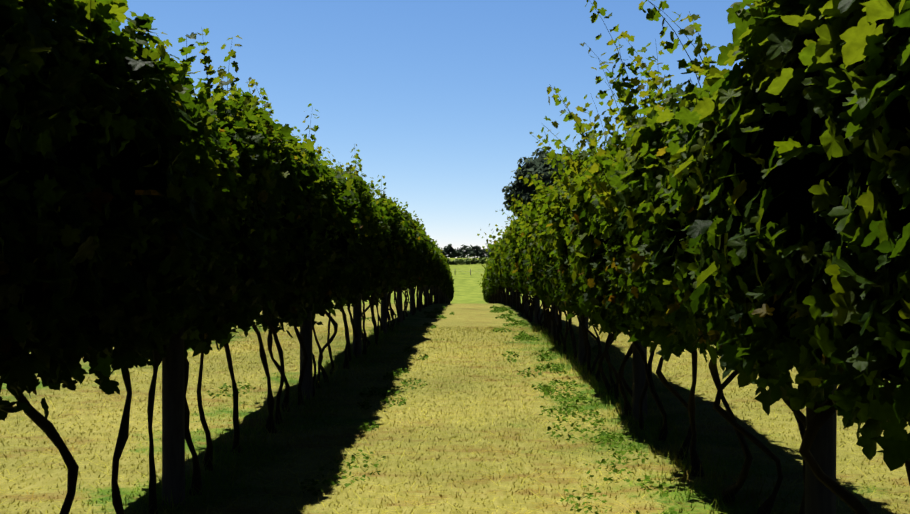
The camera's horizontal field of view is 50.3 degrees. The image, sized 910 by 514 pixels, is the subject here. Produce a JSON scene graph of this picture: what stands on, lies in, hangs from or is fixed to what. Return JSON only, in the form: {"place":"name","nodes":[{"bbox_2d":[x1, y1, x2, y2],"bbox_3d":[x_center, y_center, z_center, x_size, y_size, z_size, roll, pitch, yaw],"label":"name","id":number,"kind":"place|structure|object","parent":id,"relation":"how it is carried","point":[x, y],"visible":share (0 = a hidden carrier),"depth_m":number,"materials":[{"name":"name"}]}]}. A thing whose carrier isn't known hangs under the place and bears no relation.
{"place":"outdoors","nodes":[
{"label":"outdoors","id":0,"kind":"place"},
{"bbox_2d":[113,0,751,257],"label":"sky","id":1,"kind":"structure","parent":0,"point":[442,100],"materials":[{"name":"blue"}]},
{"bbox_2d":[0,258,909,513],"bbox_3d":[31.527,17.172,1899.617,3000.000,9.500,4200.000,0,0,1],"label":"ground","id":2,"kind":"structure","parent":0,"point":[468,306],"depth_m":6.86,"materials":[{"name":"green plant"}]},
{"bbox_2d":[0,0,454,513],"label":"vine row","id":3,"kind":"object","parent":2,"relation":"on","point":[216,301],"depth_m":4.08,"materials":[{"name":"green plant"}]},
{"bbox_2d":[27,0,381,222],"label":"vine shoots","id":4,"kind":"object","parent":3,"relation":"attached to","point":[209,97],"visible":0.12,"depth_m":5.93,"materials":[{"name":"green plant"}]},
{"bbox_2d":[0,22,421,348],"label":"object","id":5,"kind":"object","parent":3,"relation":"attached to","point":[127,161],"depth_m":3.62,"materials":[{"name":"green plant"}]},
{"bbox_2d":[162,282,449,506],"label":"vineyard posts","id":6,"kind":"object","parent":2,"relation":"on","point":[173,429],"visible":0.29,"depth_m":4.94,"materials":[{"name":"brown wood"}]},
{"bbox_2d":[207,305,677,513],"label":"weeds","id":7,"kind":"object","parent":2,"relation":"on","point":[547,390],"visible":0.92,"depth_m":8.29,"materials":[{"name":"green plant"}]},
{"bbox_2d":[0,341,909,513],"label":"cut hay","id":8,"kind":"object","parent":2,"relation":"on","point":[480,465],"visible":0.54,"depth_m":6.63,"materials":[{"name":"yellow plant"}]},
{"bbox_2d":[444,256,488,264],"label":"hedge","id":9,"kind":"object","parent":2,"relation":"on","point":[474,260],"visible":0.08,"depth_m":299.23,"materials":[{"name":"green plant"}]},
{"bbox_2d":[502,147,573,216],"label":"tree","id":10,"kind":"object","parent":2,"relation":"on","point":[525,197],"visible":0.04,"depth_m":115.43,"materials":[{"name":"green plant"}]},
{"bbox_2d":[489,287,836,513],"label":"vineyard posts","id":11,"kind":"object","parent":2,"relation":"on","point":[820,497],"visible":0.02,"depth_m":3.73,"materials":[{"name":"brown wood"}]},
{"bbox_2d":[477,0,909,513],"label":"vine row","id":12,"kind":"object","parent":2,"relation":"on","point":[672,144],"depth_m":3.26,"materials":[{"name":"green plant"}]},
{"bbox_2d":[487,19,909,383],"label":"vine canopy","id":13,"kind":"object","parent":2,"relation":"on","point":[794,179],"depth_m":2.86,"materials":[{"name":"green plant"}]},
{"bbox_2d":[500,0,765,244],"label":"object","id":14,"kind":"object","parent":13,"relation":"attached to","point":[608,121],"visible":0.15,"depth_m":6.05,"materials":[{"name":"green plant"}]},
{"bbox_3d":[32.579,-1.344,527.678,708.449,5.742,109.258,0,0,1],"label":"tree trunks","id":15,"kind":"structure","parent":2,"relation":"on","visible":0},
{"bbox_2d":[435,243,494,257],"bbox_3d":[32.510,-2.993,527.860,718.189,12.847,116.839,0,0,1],"label":"distant trees","id":16,"kind":"object","parent":15,"relation":"on","point":[460,253],"visible":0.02,"depth_m":527.73,"materials":[{"name":"green plant"}]},
{"bbox_2d":[451,271,484,271],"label":"fence wires","id":17,"kind":"object","parent":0,"point":[467,271],"visible":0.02,"depth_m":249.91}
]}

